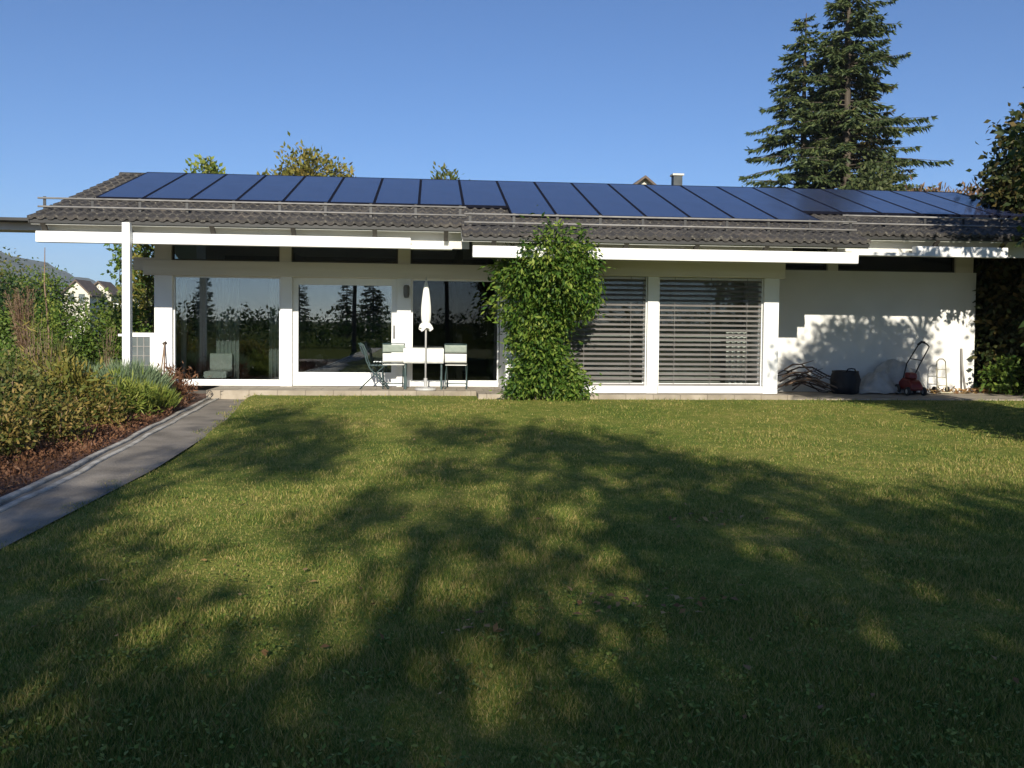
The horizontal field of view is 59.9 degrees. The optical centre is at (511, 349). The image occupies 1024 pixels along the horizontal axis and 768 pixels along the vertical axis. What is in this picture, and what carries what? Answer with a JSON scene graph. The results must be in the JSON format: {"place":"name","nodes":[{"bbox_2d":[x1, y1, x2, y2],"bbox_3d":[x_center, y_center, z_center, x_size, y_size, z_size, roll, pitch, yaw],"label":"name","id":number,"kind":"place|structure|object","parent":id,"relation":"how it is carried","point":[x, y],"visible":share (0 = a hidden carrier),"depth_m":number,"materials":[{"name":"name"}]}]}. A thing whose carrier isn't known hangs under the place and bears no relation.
{"place":"outdoors","nodes":[
{"label":"outdoors","id":0,"kind":"place"},
{"bbox_2d":[0,251,95,307],"bbox_3d":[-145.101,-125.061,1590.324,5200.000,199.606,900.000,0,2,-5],"label":"hills","id":1,"kind":"structure","parent":0,"point":[31,263],"depth_m":1806.21,"materials":[{"name":"green plant"}]},
{"bbox_2d":[0,394,205,496],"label":"flower bed soil","id":2,"kind":"structure","parent":0,"point":[198,397],"depth_m":9.06,"materials":[{"name":"brown soil"}]},
{"bbox_2d":[2,286,39,358],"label":"plume plant","id":3,"kind":"object","parent":2,"relation":"on","point":[19,315],"visible":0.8,"depth_m":14.50,"materials":[{"name":"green plant"}]},
{"bbox_2d":[0,378,48,462],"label":"garden shrub","id":4,"kind":"object","parent":2,"relation":"on","point":[9,439],"visible":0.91,"depth_m":8.52,"materials":[{"name":"green plant"}]},
{"bbox_2d":[0,336,51,407],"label":"garden shrub","id":5,"kind":"object","parent":2,"relation":"on","point":[14,359],"visible":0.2,"depth_m":12.16,"materials":[{"name":"green plant"}]},
{"bbox_2d":[13,303,47,380],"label":"reed clump","id":6,"kind":"object","parent":2,"relation":"on","point":[38,350],"visible":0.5,"depth_m":12.99,"materials":[{"name":"brown plant"}]},
{"bbox_2d":[0,328,60,379],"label":"garden shrub","id":7,"kind":"object","parent":2,"relation":"on","point":[5,347],"visible":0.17,"depth_m":15.53,"materials":[{"name":"green plant"}]},
{"bbox_2d":[0,356,71,436],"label":"garden shrub","id":8,"kind":"object","parent":2,"relation":"on","point":[16,379],"visible":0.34,"depth_m":10.43,"materials":[{"name":"green plant"}]},
{"bbox_2d":[3,340,79,382],"bbox_3d":[-7.065,0.592,13.336,1.636,1.500,1.271,2,2,41],"label":"garden shrub","id":9,"kind":"object","parent":2,"relation":"on","point":[49,354],"visible":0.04,"depth_m":13.25,"materials":[{"name":"green plant"}]},
{"bbox_2d":[4,356,83,389],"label":"garden shrub","id":10,"kind":"object","parent":2,"relation":"on","point":[41,367],"visible":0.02,"depth_m":12.28,"materials":[{"name":"green plant"}]},
{"bbox_2d":[31,247,64,374],"bbox_3d":[-7.872,-0.419,15.049,0.540,2.620,0.449,1,2,16],"label":"tall stalk","id":11,"kind":"object","parent":2,"relation":"on","point":[48,335],"visible":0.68,"depth_m":15.02,"materials":[{"name":"plant"}]},
{"bbox_2d":[30,321,70,378],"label":"reed clump","id":12,"kind":"object","parent":2,"relation":"on","point":[46,351],"visible":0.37,"depth_m":11.71,"materials":[{"name":"brown plant"}]},
{"bbox_2d":[5,381,97,449],"bbox_3d":[-4.993,0.839,9.664,1.006,1.050,1.086,0,2,-5],"label":"garden shrub","id":13,"kind":"object","parent":2,"relation":"on","point":[60,419],"visible":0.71,"depth_m":9.54,"materials":[{"name":"green plant"}]},
{"bbox_2d":[40,339,83,366],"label":"feathery plant","id":14,"kind":"object","parent":2,"relation":"on","point":[69,350],"visible":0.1,"depth_m":14.57,"materials":[{"name":"green plant"}]},
{"bbox_2d":[23,351,125,423],"bbox_3d":[-5.608,0.650,11.478,1.255,1.333,1.344,2,2,32],"label":"garden shrub","id":15,"kind":"object","parent":2,"relation":"on","point":[76,377],"visible":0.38,"depth_m":11.29,"materials":[{"name":"green plant"}]},
{"bbox_2d":[54,377,138,430],"bbox_3d":[-5.230,0.836,11.272,1.038,0.994,1.019,0,2,-5],"label":"garden shrub","id":16,"kind":"object","parent":2,"relation":"on","point":[105,413],"visible":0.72,"depth_m":11.12,"materials":[{"name":"green plant"}]},
{"bbox_2d":[76,359,116,393],"bbox_3d":[-6.754,0.454,14.059,1.279,0.721,1.260,0,2,-5],"label":"grey green mound","id":17,"kind":"object","parent":2,"relation":"on","point":[87,370],"visible":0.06,"depth_m":14.04,"materials":[{"name":"green plant"}]},
{"bbox_2d":[0,396,194,494],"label":"ground cover","id":18,"kind":"object","parent":2,"relation":"on","point":[18,464],"visible":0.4,"depth_m":9.10,"materials":[{"name":"orange plant"}]},
{"bbox_2d":[96,323,121,371],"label":"reed clump","id":19,"kind":"object","parent":2,"relation":"on","point":[107,353],"visible":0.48,"depth_m":14.72,"materials":[{"name":"green plant"}]},
{"bbox_2d":[95,368,163,420],"bbox_3d":[-5.372,0.719,12.492,0.919,1.002,0.960,0,2,-5],"label":"garden shrub","id":20,"kind":"object","parent":2,"relation":"on","point":[142,394],"visible":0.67,"depth_m":12.36,"materials":[{"name":"green plant"}]},
{"bbox_2d":[84,355,176,395],"bbox_3d":[-6.063,0.429,14.037,1.471,0.764,1.484,0,2,-5],"label":"grey green mound","id":21,"kind":"object","parent":2,"relation":"on","point":[151,374],"visible":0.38,"depth_m":13.89,"materials":[{"name":"green plant"}]},
{"bbox_2d":[122,379,183,409],"bbox_3d":[-5.445,0.651,13.295,1.000,0.489,0.973,-1,2,-33],"label":"grey green mound","id":22,"kind":"object","parent":2,"relation":"on","point":[168,397],"visible":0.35,"depth_m":13.23,"materials":[{"name":"green plant"}]},
{"bbox_2d":[161,341,166,370],"bbox_3d":[-6.607,0.345,16.799,0.114,1.021,0.248,0,2,-5],"label":"garden tool","id":23,"kind":"object","parent":2,"relation":"on","point":[164,343],"visible":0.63,"depth_m":16.85,"materials":[{"name":"brown wood"}]},
{"bbox_2d":[157,363,185,390],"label":"dry clump","id":24,"kind":"object","parent":2,"relation":"on","point":[168,367],"visible":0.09,"depth_m":15.54,"materials":[{"name":"brown plant"}]},
{"bbox_2d":[155,361,209,402],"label":"dry clump","id":25,"kind":"object","parent":2,"relation":"on","point":[181,385],"visible":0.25,"depth_m":15.03,"materials":[{"name":"brown plant"}]},
{"bbox_2d":[0,399,244,548],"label":"garden path","id":26,"kind":"structure","parent":0,"point":[156,449],"depth_m":8.16,"materials":[{"name":"concrete"}]},
{"bbox_2d":[206,386,792,399],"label":"terrace","id":27,"kind":"structure","parent":0,"point":[229,392],"depth_m":16.19,"materials":[{"name":"beige stone"}]},
{"bbox_2d":[358,342,389,388],"bbox_3d":[-2.607,0.296,16.799,0.577,0.864,0.425,0,2,-5],"label":"side chair","id":28,"kind":"object","parent":27,"relation":"on","point":[361,345],"visible":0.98,"depth_m":16.61,"materials":[{"name":"teal metal"}]},
{"bbox_2d":[382,343,404,388],"bbox_3d":[-2.257,0.301,16.910,0.422,0.870,0.578,0,2,-9],"label":"folding chair","id":29,"kind":"object","parent":27,"relation":"on","point":[392,357],"visible":0.95,"depth_m":16.66,"materials":[{"name":"fabric"}]},
{"bbox_2d":[403,347,443,389],"bbox_3d":[-1.682,0.351,16.915,0.750,0.770,0.682,0,2,-5],"label":"garden table","id":30,"kind":"object","parent":27,"relation":"on","point":[417,355],"visible":1,"depth_m":16.58,"materials":[{"name":"white fabric"}]},
{"bbox_2d":[415,277,435,390],"bbox_3d":[-1.596,-0.305,16.471,0.400,2.110,0.400,0,2,-5],"label":"parasol","id":31,"kind":"object","parent":27,"relation":"on","point":[425,325],"visible":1,"depth_m":16.41,"materials":[{"name":"white fabric"}]},
{"bbox_2d":[444,344,467,388],"bbox_3d":[-1.064,0.311,17.000,0.422,0.870,0.577,1,2,0],"label":"folding chair","id":32,"kind":"object","parent":27,"relation":"on","point":[455,348],"visible":1,"depth_m":16.74,"materials":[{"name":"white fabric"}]},
{"bbox_2d":[0,393,1023,767],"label":"lawn","id":33,"kind":"structure","parent":0,"point":[572,407],"depth_m":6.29,"materials":[{"name":"green plant"}]},
{"bbox_2d":[32,432,1018,718],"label":"fallen leaves","id":34,"kind":"object","parent":33,"relation":"on","point":[496,628],"visible":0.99,"depth_m":4.38,"materials":[{"name":"brown plant"}]},
{"bbox_2d":[478,205,615,401],"bbox_3d":[0.573,-0.566,15.185,2.328,3.587,2.459,0,2,-5],"label":"climbing plant","id":35,"kind":"object","parent":33,"relation":"on","point":[548,316],"visible":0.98,"depth_m":15.13,"materials":[{"name":"green plant"}]},
{"bbox_2d":[990,87,1023,398],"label":"garden tree","id":36,"kind":"object","parent":33,"relation":"on","point":[1012,152],"visible":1,"depth_m":10.99,"materials":[{"name":"green plant"}]},
{"bbox_2d":[0,0,1023,286],"label":"sky","id":37,"kind":"structure","parent":0,"point":[92,92],"materials":[{"name":"blue"}]},
{"bbox_2d":[49,336,1023,523],"bbox_3d":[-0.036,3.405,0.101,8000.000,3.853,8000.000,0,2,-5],"label":"ground","id":38,"kind":"structure","parent":0,"point":[975,385],"depth_m":23.87,"materials":[{"name":"brown soil"}]},
{"bbox_2d":[0,217,42,232],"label":"carport roof","id":39,"kind":"structure","parent":38,"relation":"on","point":[16,224],"depth_m":15.09,"materials":[{"name":"paint"}]},
{"bbox_2d":[0,247,43,303],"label":"bushy tree","id":40,"kind":"object","parent":38,"relation":"on","point":[9,265],"visible":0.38,"depth_m":31.53,"materials":[{"name":"green plant"}]},
{"bbox_2d":[0,273,47,339],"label":"bushy tree","id":41,"kind":"object","parent":38,"relation":"on","point":[3,288],"visible":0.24,"depth_m":28.46,"materials":[{"name":"green plant"}]},
{"bbox_2d":[0,280,67,350],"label":"bushy tree","id":42,"kind":"object","parent":38,"relation":"on","point":[2,307],"visible":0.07,"depth_m":23.73,"materials":[{"name":"green plant"}]},
{"bbox_2d":[1,257,73,333],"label":"bushy tree","id":43,"kind":"object","parent":38,"relation":"on","point":[46,276],"visible":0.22,"depth_m":38.08,"materials":[{"name":"green plant"}]},
{"bbox_2d":[0,268,79,337],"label":"bushy tree","id":44,"kind":"object","parent":38,"relation":"on","point":[66,305],"visible":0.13,"depth_m":39.20,"materials":[{"name":"green plant"}]},
{"bbox_2d":[0,290,153,389],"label":"hedge","id":45,"kind":"object","parent":38,"relation":"on","point":[84,339],"visible":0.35,"depth_m":17.45,"materials":[{"name":"green plant"}]},
{"bbox_2d":[39,286,121,340],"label":"hedge","id":46,"kind":"object","parent":38,"relation":"on","point":[81,302],"visible":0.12,"depth_m":76.63,"materials":[{"name":"green plant"}]},
{"bbox_2d":[60,279,105,337],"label":"house","id":47,"kind":"structure","parent":38,"relation":"on","point":[83,287],"depth_m":105.66,"materials":[{"name":"paint"}]},
{"bbox_2d":[0,397,210,504],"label":"kerb","id":48,"kind":"structure","parent":38,"relation":"on","point":[38,483],"depth_m":8.65,"materials":[{"name":"concrete"}]},
{"bbox_2d":[94,281,121,323],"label":"house","id":49,"kind":"structure","parent":38,"relation":"on","point":[104,284],"depth_m":113.71,"materials":[{"name":"paint"}]},
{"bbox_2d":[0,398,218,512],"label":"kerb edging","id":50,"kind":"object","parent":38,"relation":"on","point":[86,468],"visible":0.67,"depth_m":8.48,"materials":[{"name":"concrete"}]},
{"bbox_2d":[85,290,152,360],"bbox_3d":[-12.483,-0.477,29.098,2.612,2.980,2.497,0,2,-5],"label":"bushy tree","id":51,"kind":"object","parent":38,"relation":"on","point":[119,301],"visible":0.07,"depth_m":28.81,"materials":[{"name":"green plant"}]},
{"bbox_2d":[100,244,153,300],"bbox_3d":[-14.118,-2.095,33.938,2.885,5.220,2.209,0,2,-5],"label":"slender tree","id":52,"kind":"object","parent":38,"relation":"on","point":[118,262],"visible":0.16,"depth_m":33.52,"materials":[{"name":"green plant"}]},
{"bbox_2d":[112,244,153,334],"bbox_3d":[-8.094,-0.924,19.728,1.400,3.747,1.330,2,2,41],"label":"columnar shrub","id":53,"kind":"object","parent":38,"relation":"on","point":[144,302],"visible":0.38,"depth_m":19.55,"materials":[{"name":"green plant"}]},
{"bbox_2d":[120,277,153,307],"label":"bushy tree","id":54,"kind":"object","parent":38,"relation":"on","point":[141,296],"visible":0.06,"depth_m":55.78,"materials":[{"name":"green plant"}]},
{"bbox_2d":[184,153,226,173],"bbox_3d":[-13.192,-3.959,38.887,2.384,9.171,1.847,0,2,-5],"label":"pointed tree","id":55,"kind":"object","parent":38,"relation":"on","point":[212,167],"visible":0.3,"depth_m":38.48,"materials":[{"name":"green plant"}]},
{"bbox_2d":[256,131,354,176],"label":"yellow tree","id":56,"kind":"object","parent":38,"relation":"on","point":[305,168],"visible":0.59,"depth_m":43.77,"materials":[{"name":"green plant"}]},
{"bbox_2d":[430,162,469,179],"bbox_3d":[-2.979,-3.845,39.787,2.113,9.103,2.134,-1,2,-33],"label":"green treetop","id":57,"kind":"object","parent":38,"relation":"on","point":[449,173],"visible":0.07,"depth_m":39.53,"materials":[{"name":"green plant"}]},
{"bbox_2d":[27,172,1023,393],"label":"bungalow","id":58,"kind":"object","parent":38,"relation":"on","point":[862,282],"visible":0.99,"depth_m":17.17,"materials":[{"name":"paint"}]},
{"bbox_2d":[118,333,153,377],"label":"garden gate","id":59,"kind":"structure","parent":58,"relation":"attached to","point":[143,346],"depth_m":16.97,"materials":[{"name":"white paint"}]},
{"bbox_2d":[176,277,202,378],"bbox_3d":[-6.839,-0.481,18.523,0.120,2.161,2.630,0,2,-5],"label":"side window","id":60,"kind":"structure","parent":58,"relation":"in","point":[189,290],"depth_m":18.96,"materials":[{"name":"clear glass"}]},
{"bbox_2d":[204,353,232,378],"bbox_3d":[-5.961,0.366,18.071,0.440,0.568,0.640,0,2,-5],"label":"armchair","id":61,"kind":"object","parent":58,"relation":"on","point":[221,365],"visible":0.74,"depth_m":18.24,"materials":[{"name":"green fabric"}]},
{"bbox_2d":[172,245,279,261],"bbox_3d":[-5.478,-2.124,17.075,2.016,0.842,0.060,0,2,-5],"label":"clerestory window","id":62,"kind":"structure","parent":58,"relation":"in","point":[179,252],"depth_m":17.07,"materials":[{"name":"black glass"}]},
{"bbox_2d":[173,276,279,380],"bbox_3d":[-5.476,-0.407,17.128,2.016,2.013,0.060,0,2,-5],"label":"window","id":63,"kind":"structure","parent":58,"relation":"in","point":[174,277],"depth_m":17.06,"materials":[{"name":"clear glass"}]},
{"bbox_2d":[216,278,239,378],"bbox_3d":[-5.890,-0.489,18.432,0.474,2.200,0.070,0,2,-5],"label":"curtain","id":64,"kind":"object","parent":58,"relation":"hanging from","point":[227,315],"visible":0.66,"depth_m":18.42,"materials":[{"name":"fabric"}]},
{"bbox_2d":[269,279,278,377],"bbox_3d":[-5.005,-0.494,18.914,0.324,2.200,0.070,0,2,-5],"label":"curtain","id":65,"kind":"object","parent":58,"relation":"hanging from","point":[273,328],"visible":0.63,"depth_m":18.91,"materials":[{"name":"fabric"}]},
{"bbox_2d":[293,277,396,385],"bbox_3d":[-3.254,-0.348,17.335,1.995,2.098,0.135,0,2,-5],"label":"terrace door","id":66,"kind":"structure","parent":58,"relation":"in","point":[299,378],"depth_m":17.32,"materials":[{"name":"white paint"}]},
{"bbox_2d":[292,247,397,263],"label":"clerestory window","id":67,"kind":"structure","parent":58,"relation":"in","point":[299,254],"depth_m":17.28,"materials":[{"name":"black glass"}]},
{"bbox_2d":[314,343,390,372],"bbox_3d":[-3.301,0.254,19.246,1.790,0.778,1.000,0,2,-5],"label":"sofa","id":68,"kind":"object","parent":58,"relation":"on","point":[342,357],"visible":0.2,"depth_m":19.46,"materials":[{"name":"fabric"}]},
{"bbox_2d":[411,241,496,264],"bbox_3d":[-1.136,-2.090,17.474,1.698,0.842,0.060,0,2,-5],"label":"clerestory window","id":69,"kind":"structure","parent":58,"relation":"in","point":[454,256],"depth_m":17.47,"materials":[{"name":"black glass"}]},
{"bbox_2d":[411,279,498,381],"bbox_3d":[-1.121,-0.373,17.528,1.723,2.013,0.060,0,2,-5],"label":"window","id":70,"kind":"structure","parent":58,"relation":"in","point":[456,305],"depth_m":17.53,"materials":[{"name":"white paint"}]},
{"bbox_2d":[521,276,646,385],"bbox_3d":[1.307,-0.353,16.327,2.335,2.001,0.174,0,2,-5],"label":"window","id":71,"kind":"structure","parent":58,"relation":"in","point":[606,278],"depth_m":16.34,"materials":[{"name":"white paint"}]},
{"bbox_2d":[657,277,762,385],"bbox_3d":[3.670,-0.335,16.544,1.980,2.001,0.174,0,2,-5],"label":"window","id":72,"kind":"structure","parent":58,"relation":"in","point":[661,279],"depth_m":16.50,"materials":[{"name":"white paint"}]},
{"bbox_2d":[725,332,748,382],"bbox_3d":[4.400,0.200,17.390,0.454,1.100,0.070,0,2,-5],"label":"curtain","id":73,"kind":"object","parent":58,"relation":"hanging from","point":[736,357],"visible":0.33,"depth_m":17.39,"materials":[{"name":"white fabric"}]},
{"bbox_2d":[785,248,826,270],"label":"clerestory window","id":74,"kind":"structure","parent":58,"relation":"in","point":[789,266],"depth_m":18.15,"materials":[{"name":"black glass"}]},
{"bbox_2d":[838,256,954,272],"bbox_3d":[7.908,-2.026,18.324,2.526,0.832,0.060,0,2,-5],"label":"clerestory window","id":75,"kind":"structure","parent":58,"relation":"in","point":[865,263],"depth_m":18.34,"materials":[{"name":"black glass"}]},
{"bbox_2d":[633,173,683,184],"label":"neighbour house","id":76,"kind":"structure","parent":38,"relation":"on","point":[676,178],"depth_m":49.11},
{"bbox_2d":[738,13,863,188],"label":"spruce tree","id":77,"kind":"object","parent":38,"relation":"on","point":[785,139],"visible":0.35,"depth_m":43.93,"materials":[{"name":"green plant"}]},
{"bbox_2d":[799,9,916,188],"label":"spruce tree","id":78,"kind":"object","parent":38,"relation":"on","point":[871,144],"visible":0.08,"depth_m":44.87,"materials":[{"name":"green plant"}]},
{"bbox_2d":[770,0,953,191],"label":"spruce tree","id":79,"kind":"object","parent":38,"relation":"on","point":[832,51],"visible":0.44,"depth_m":42.66,"materials":[{"name":"green plant"}]},
{"bbox_2d":[822,148,935,191],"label":"green tree","id":80,"kind":"object","parent":38,"relation":"on","point":[886,182],"visible":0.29,"depth_m":40.11,"materials":[{"name":"green plant"}]},
{"bbox_2d":[897,176,987,199],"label":"hedge shrub","id":81,"kind":"object","parent":38,"relation":"on","point":[957,191],"visible":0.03,"depth_m":35.31,"materials":[{"name":"green plant"}]},
{"bbox_2d":[956,102,1023,394],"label":"broadleaf tree","id":82,"kind":"object","parent":38,"relation":"on","point":[999,310],"visible":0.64,"depth_m":18.23,"materials":[{"name":"green plant"}]},
{"bbox_2d":[777,392,1023,400],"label":"pavement","id":83,"kind":"structure","parent":0,"point":[888,396],"depth_m":17.09,"materials":[{"name":"grey concrete"}]},
{"bbox_2d":[779,383,830,391],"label":"cut branch","id":84,"kind":"object","parent":83,"relation":"on","point":[808,386],"visible":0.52,"depth_m":17.82,"materials":[{"name":"brown wood"}]},
{"bbox_2d":[785,376,834,391],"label":"cut branch","id":85,"kind":"object","parent":83,"relation":"on","point":[811,381],"visible":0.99,"depth_m":17.54,"materials":[{"name":"brown wood"}]},
{"bbox_2d":[779,371,825,389],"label":"cut branch","id":86,"kind":"object","parent":85,"relation":"on","point":[799,375],"visible":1,"depth_m":17.54,"materials":[{"name":"brown wood"}]},
{"bbox_2d":[795,368,834,381],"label":"cut branch","id":87,"kind":"object","parent":85,"relation":"on","point":[816,372],"visible":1,"depth_m":17.49,"materials":[{"name":"brown wood"}]},
{"bbox_2d":[792,382,827,392],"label":"cut branch","id":88,"kind":"object","parent":83,"relation":"on","point":[809,384],"visible":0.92,"depth_m":17.62,"materials":[{"name":"brown wood"}]},
{"bbox_2d":[785,373,829,386],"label":"cut branch","id":89,"kind":"object","parent":88,"relation":"on","point":[797,377],"visible":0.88,"depth_m":17.67,"materials":[{"name":"brown wood"}]},
{"bbox_2d":[784,360,821,377],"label":"cut branch","id":90,"kind":"object","parent":89,"relation":"on","point":[803,366],"visible":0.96,"depth_m":17.62,"materials":[{"name":"brown wood"}]},
{"bbox_2d":[786,366,830,376],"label":"cut branch","id":91,"kind":"object","parent":89,"relation":"on","point":[807,367],"visible":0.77,"depth_m":17.69,"materials":[{"name":"brown wood"}]},
{"bbox_2d":[792,381,829,388],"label":"cut branch","id":92,"kind":"object","parent":88,"relation":"on","point":[807,382],"visible":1,"depth_m":17.64,"materials":[{"name":"brown wood"}]},
{"bbox_2d":[793,375,837,388],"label":"cut branch","id":93,"kind":"object","parent":83,"relation":"on","point":[819,380],"visible":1,"depth_m":17.49,"materials":[{"name":"brown wood"}]},
{"bbox_2d":[830,368,860,394],"bbox_3d":[6.629,0.608,17.683,0.527,0.524,0.523,2,2,41],"label":"black plastic tub","id":94,"kind":"object","parent":83,"relation":"on","point":[848,381],"visible":0.99,"depth_m":17.48,"materials":[{"name":"plastic"}]},
{"bbox_2d":[859,359,930,393],"bbox_3d":[7.617,0.525,17.884,1.650,0.682,0.722,0,2,-5],"label":"dust sheet","id":95,"kind":"object","parent":83,"relation":"on","point":[886,377],"visible":0.75,"depth_m":17.82,"materials":[{"name":"plastic"}]},
{"bbox_2d":[895,341,929,395],"bbox_3d":[8.058,0.356,17.597,0.833,1.063,0.749,0,2,-5],"label":"lawn mower","id":96,"kind":"object","parent":83,"relation":"on","point":[908,383],"visible":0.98,"depth_m":17.41,"materials":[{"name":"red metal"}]},
{"bbox_2d":[932,358,953,392],"bbox_3d":[8.720,0.531,17.965,0.310,0.706,0.300,0,2,-5],"label":"sack truck","id":97,"kind":"object","parent":83,"relation":"on","point":[947,389],"visible":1,"depth_m":18.02,"materials":[{"name":"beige metal"}]},
{"bbox_2d":[960,348,965,388],"bbox_3d":[9.325,0.427,18.361,0.046,0.912,0.190,0,2,-15],"label":"garden stake","id":98,"kind":"object","parent":83,"relation":"on","point":[962,367],"visible":0.79,"depth_m":18.38,"materials":[{"name":"wood"}]},
{"bbox_2d":[927,386,1014,393],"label":"leaf litter","id":99,"kind":"object","parent":83,"relation":"on","point":[965,391],"visible":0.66,"depth_m":18.08,"materials":[{"name":"brown plant"}]},
{"bbox_2d":[978,353,1023,394],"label":"shrub","id":100,"kind":"object","parent":83,"relation":"on","point":[1005,375],"visible":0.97,"depth_m":17.82,"materials":[{"name":"green plant"}]},
{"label":"cut branch","id":101,"kind":"object","parent":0,"visible":0},
{"bbox_2d":[782,368,824,384],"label":"cut branch","id":102,"kind":"object","parent":101,"relation":"on","point":[802,372],"visible":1,"depth_m":17.53,"materials":[{"name":"brown wood"}]},
{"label":"cut branch","id":103,"kind":"object","parent":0,"visible":0},
{"bbox_2d":[778,372,828,385],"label":"cut branch","id":104,"kind":"object","parent":103,"relation":"on","point":[796,373],"visible":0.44,"depth_m":17.75,"materials":[{"name":"brown wood"}]}
]}

